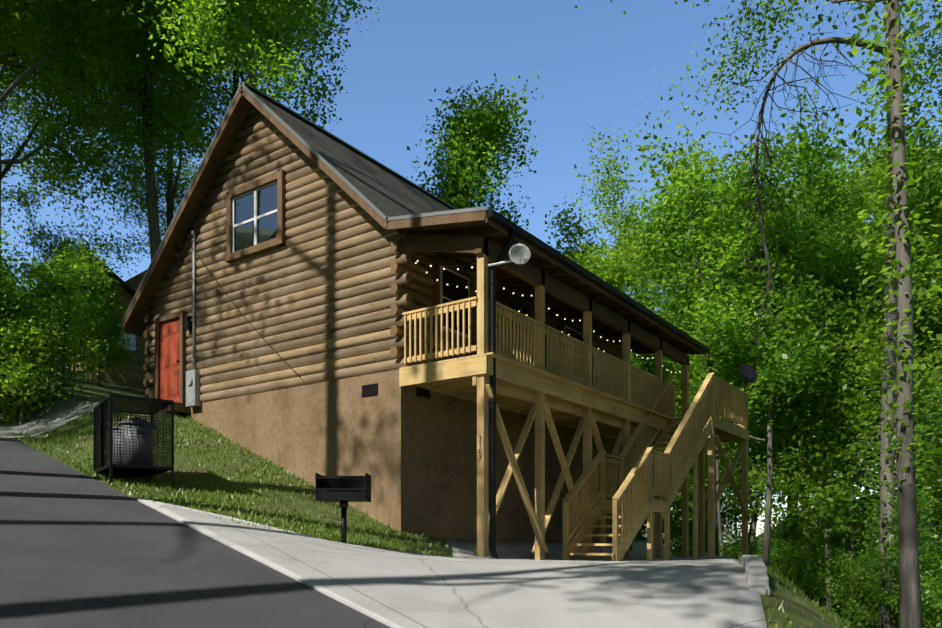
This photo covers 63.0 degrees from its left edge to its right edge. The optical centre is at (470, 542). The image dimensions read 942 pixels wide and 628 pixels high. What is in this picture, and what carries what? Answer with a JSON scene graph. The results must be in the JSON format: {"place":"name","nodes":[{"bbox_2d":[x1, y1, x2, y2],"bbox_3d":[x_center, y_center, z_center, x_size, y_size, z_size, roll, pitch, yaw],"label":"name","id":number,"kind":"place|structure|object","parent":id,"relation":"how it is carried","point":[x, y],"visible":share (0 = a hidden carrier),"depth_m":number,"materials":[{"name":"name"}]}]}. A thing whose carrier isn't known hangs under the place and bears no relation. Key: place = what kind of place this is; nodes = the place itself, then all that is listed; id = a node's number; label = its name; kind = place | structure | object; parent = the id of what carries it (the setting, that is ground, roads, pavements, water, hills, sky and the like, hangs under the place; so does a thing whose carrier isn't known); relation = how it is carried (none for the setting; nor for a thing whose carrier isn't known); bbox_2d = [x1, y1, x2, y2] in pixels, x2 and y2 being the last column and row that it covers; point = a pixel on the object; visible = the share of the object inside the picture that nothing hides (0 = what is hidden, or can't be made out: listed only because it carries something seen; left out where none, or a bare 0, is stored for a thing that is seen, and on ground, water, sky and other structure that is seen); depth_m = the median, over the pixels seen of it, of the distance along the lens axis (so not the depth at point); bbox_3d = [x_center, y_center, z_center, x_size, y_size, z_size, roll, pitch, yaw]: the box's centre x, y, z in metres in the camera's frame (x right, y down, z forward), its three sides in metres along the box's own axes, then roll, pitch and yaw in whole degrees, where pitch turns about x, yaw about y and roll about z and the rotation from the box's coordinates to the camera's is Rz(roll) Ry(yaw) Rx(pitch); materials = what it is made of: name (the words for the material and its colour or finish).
{"place":"outdoors","nodes":[
{"label":"outdoors","id":0,"kind":"place"},
{"bbox_2d":[0,438,390,627],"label":"road","id":1,"kind":"structure","parent":0,"point":[78,549],"depth_m":6.59,"materials":[{"name":"grey asphalt"}]},
{"bbox_2d":[0,0,941,544],"label":"sky","id":2,"kind":"structure","parent":0,"point":[597,63],"materials":[{"name":"blue"}]},
{"bbox_2d":[10,366,941,627],"bbox_3d":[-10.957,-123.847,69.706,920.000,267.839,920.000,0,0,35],"label":"terrain","id":3,"kind":"structure","parent":0,"point":[810,613],"depth_m":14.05,"materials":[{"name":"green plant"}]},
{"bbox_2d":[0,394,100,437],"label":"gravel path","id":4,"kind":"structure","parent":3,"relation":"on","point":[52,413],"depth_m":18.82,"materials":[{"name":"grey gravel"}]},
{"bbox_2d":[72,245,150,390],"bbox_3d":[-18.240,-6.980,42.257,7.082,16.440,8.896,0,0,-35],"label":"neighbour cabin","id":5,"kind":"object","parent":3,"relation":"on","point":[131,375],"visible":0.1,"depth_m":38.15,"materials":[{"name":"brown wood"}]},
{"bbox_2d":[93,394,173,489],"bbox_3d":[-5.548,-1.504,12.581,1.460,1.525,0.965,0,0,55],"label":"trash cage frame","id":6,"kind":"object","parent":3,"relation":"on","point":[111,468],"visible":0.83,"depth_m":12.26,"materials":[{"name":"black metal"}]},
{"bbox_2d":[95,397,170,469],"bbox_3d":[-5.538,-1.715,12.588,1.426,1.060,0.906,0,0,55],"label":"wire mesh","id":7,"kind":"object","parent":6,"relation":"attached to","point":[164,438],"visible":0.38,"depth_m":12.14,"materials":[{"name":"black metal"}]},
{"bbox_2d":[113,417,156,465],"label":"trash cans","id":8,"kind":"object","parent":6,"relation":"in","point":[127,457],"visible":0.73,"depth_m":12.10,"materials":[{"name":"plastic"}]},
{"bbox_2d":[155,311,189,413],"bbox_3d":[-7.062,-4.125,17.789,1.260,2.330,0.480,0,0,35],"label":"door trim","id":9,"kind":"structure","parent":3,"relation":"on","point":[180,408],"depth_m":17.60,"materials":[{"name":"brown wood"}]},
{"bbox_2d":[160,318,179,402],"bbox_3d":[-6.977,-4.180,17.910,0.860,2.000,0.066,0,0,35],"label":"door","id":10,"kind":"structure","parent":9,"relation":"in","point":[169,357],"depth_m":17.91,"materials":[{"name":"red wood"}]},
{"bbox_2d":[176,316,192,362],"bbox_3d":[-6.535,-4.630,17.566,0.462,1.000,0.140,0,0,35],"label":"door hardware","id":11,"kind":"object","parent":10,"relation":"attached to","point":[188,325],"depth_m":17.42,"materials":[{"name":"black metal"}]},
{"bbox_2d":[184,369,621,540],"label":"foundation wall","id":12,"kind":"structure","parent":3,"relation":"on","point":[410,452],"depth_m":15.24,"materials":[{"name":"beige concrete"}]},
{"bbox_2d":[145,101,411,402],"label":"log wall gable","id":13,"kind":"structure","parent":12,"relation":"on","point":[313,299],"depth_m":15.65,"materials":[{"name":"brown wood"}]},
{"bbox_2d":[186,231,200,406],"bbox_3d":[-6.287,-5.053,17.360,0.340,3.945,0.190,0,0,35],"label":"electric meter","id":14,"kind":"object","parent":13,"relation":"attached to","point":[193,385],"visible":0.98,"depth_m":17.33,"materials":[{"name":"grey metal"}]},
{"bbox_2d":[174,233,300,377],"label":"service wires","id":15,"kind":"object","parent":13,"relation":"attached to","point":[221,288],"visible":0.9,"depth_m":16.95,"materials":[{"name":"black metal"}]},
{"bbox_2d":[225,170,287,262],"bbox_3d":[-4.515,-6.820,16.186,1.820,1.500,0.210,0,0,35],"label":"window trim","id":16,"kind":"structure","parent":13,"relation":"attached to","point":[278,241],"depth_m":16.00,"materials":[{"name":"brown wood"}]},
{"bbox_2d":[233,180,276,251],"bbox_3d":[-4.519,-6.820,16.181,1.500,1.220,0.054,0,0,35],"label":"sash window","id":17,"kind":"structure","parent":16,"relation":"in","point":[256,217],"depth_m":16.17,"materials":[{"name":"white wood"}]},
{"bbox_2d":[235,183,276,251],"bbox_3d":[-4.518,-6.820,16.182,1.480,1.200,0.010,0,0,35],"label":"window glass","id":18,"kind":"object","parent":17,"relation":"in","point":[267,224],"depth_m":16.15,"materials":[{"name":"glass"}]},
{"bbox_2d":[411,255,681,370],"bbox_3d":[2.348,-4.895,17.537,1.512,0.642,9.863,0,0,35],"label":"string light wire","id":19,"kind":"object","parent":13,"relation":"attached to","point":[516,291],"visible":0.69,"depth_m":15.18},
{"bbox_2d":[415,260,675,372],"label":"string light bulbs","id":20,"kind":"object","parent":19,"relation":"hanging from","point":[526,315],"visible":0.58,"depth_m":15.35,"materials":[{"name":"white glass"}]},
{"bbox_2d":[143,230,621,397],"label":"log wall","id":21,"kind":"structure","parent":12,"relation":"on","point":[420,290],"depth_m":14.69,"materials":[{"name":"brown wood"}]},
{"bbox_2d":[127,87,671,335],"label":"roof deck","id":22,"kind":"structure","parent":21,"relation":"on","point":[392,194],"depth_m":16.78,"materials":[{"name":"brown wood"}]},
{"bbox_2d":[121,87,705,355],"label":"roof fascia","id":23,"kind":"structure","parent":21,"relation":"on","point":[473,216],"depth_m":15.19,"materials":[{"name":"brown wood"}]},
{"bbox_2d":[121,82,491,322],"bbox_3d":[-0.931,-7.375,19.845,10.580,4.242,10.892,0,0,35],"label":"roof drip edge","id":24,"kind":"object","parent":23,"relation":"attached to","point":[246,86],"visible":0.48,"depth_m":16.26,"materials":[{"name":"metal"}]},
{"bbox_2d":[399,226,694,364],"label":"porch rafters","id":25,"kind":"object","parent":23,"relation":"attached to","point":[568,296],"visible":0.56,"depth_m":15.64,"materials":[{"name":"brown wood"}]},
{"bbox_2d":[432,258,582,381],"bbox_3d":[1.061,-4.295,17.220,0.180,2.230,6.200,0,0,35],"label":"door frame","id":26,"kind":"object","parent":21,"relation":"on","point":[505,299],"depth_m":15.40,"materials":[{"name":"brown wood"}]},
{"bbox_2d":[440,266,582,380],"bbox_3d":[1.131,-4.710,17.171,0.050,1.200,6.000,0,0,35],"label":"porch window sash","id":27,"kind":"object","parent":26,"relation":"in","point":[441,296],"visible":0.25,"depth_m":15.04,"materials":[{"name":"brown wood"}]},
{"bbox_2d":[442,268,582,378],"bbox_3d":[1.149,-4.250,17.158,0.015,2.020,5.900,0,0,35],"label":"porch window glass","id":28,"kind":"object","parent":27,"relation":"in","point":[453,292],"visible":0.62,"depth_m":15.22,"materials":[{"name":"black glass"}]},
{"bbox_2d":[362,383,429,398],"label":"vent slats","id":29,"kind":"object","parent":12,"relation":"on","point":[377,391],"visible":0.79,"depth_m":14.42,"materials":[{"name":"black metal"}]},
{"bbox_2d":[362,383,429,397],"bbox_3d":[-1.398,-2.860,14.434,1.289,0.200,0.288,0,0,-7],"label":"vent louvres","id":30,"kind":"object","parent":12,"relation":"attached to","point":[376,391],"visible":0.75,"depth_m":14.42,"materials":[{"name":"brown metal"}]},
{"bbox_2d":[134,497,766,627],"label":"concrete drive","id":31,"kind":"structure","parent":3,"relation":"on","point":[516,584],"depth_m":7.89,"materials":[{"name":"grey concrete"}]},
{"bbox_2d":[315,473,370,543],"bbox_3d":[-1.717,-0.340,10.309,0.672,1.160,0.594,0,0,1],"label":"park grill","id":32,"kind":"object","parent":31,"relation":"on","point":[343,491],"visible":0.94,"depth_m":10.32,"materials":[{"name":"black metal"}]},
{"bbox_2d":[561,372,750,560],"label":"stairs","id":33,"kind":"structure","parent":31,"relation":"on","point":[632,504],"depth_m":17.38,"materials":[{"name":"beige wood"}]},
{"bbox_2d":[738,364,757,392],"bbox_3d":[7.753,-4.580,21.375,0.504,0.842,0.515,0,0,35],"label":"satellite dish","id":34,"kind":"object","parent":33,"relation":"on","point":[747,373],"visible":0.98,"depth_m":21.46,"materials":[{"name":"grey metal"}]},
{"bbox_2d":[0,0,941,627],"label":"tree foliage","id":35,"kind":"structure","parent":3,"relation":"on","point":[468,160],"depth_m":27.07,"materials":[{"name":"green plant"}]},
{"bbox_2d":[0,0,941,627],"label":"tree trunks","id":36,"kind":"object","parent":3,"relation":"on","point":[910,602],"visible":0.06,"depth_m":18.48,"materials":[{"name":"grey plant"}]},
{"bbox_2d":[0,29,941,627],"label":"dark tree trunks","id":37,"kind":"object","parent":3,"relation":"on","point":[706,339],"visible":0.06,"depth_m":20.81,"materials":[{"name":"plant"}]},
{"bbox_2d":[399,238,688,559],"bbox_3d":[2.423,-2.256,17.458,2.033,5.770,10.082,0,0,35],"label":"deck","id":38,"kind":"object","parent":3,"relation":"on","point":[537,390],"visible":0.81,"depth_m":14.56,"materials":[{"name":"beige wood"}]},
{"bbox_2d":[488,244,530,266],"bbox_3d":[0.645,-4.720,12.752,0.290,0.358,0.833,0,0,-41],"label":"floodlight","id":39,"kind":"object","parent":38,"relation":"attached to","point":[519,253],"visible":1,"depth_m":12.62,"materials":[{"name":"white metal"}]},
{"bbox_2d":[487,209,709,558],"bbox_3d":[3.278,-2.469,16.882,0.465,5.744,10.840,0,0,35],"label":"gutter downspout","id":40,"kind":"object","parent":3,"relation":"on","point":[513,228],"visible":0.79,"depth_m":13.03,"materials":[{"name":"brown metal"}]},
{"bbox_2d":[739,555,770,595],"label":"stone curb","id":41,"kind":"structure","parent":3,"relation":"on","point":[756,572],"depth_m":8.48,"materials":[{"name":"concrete"}]}
]}

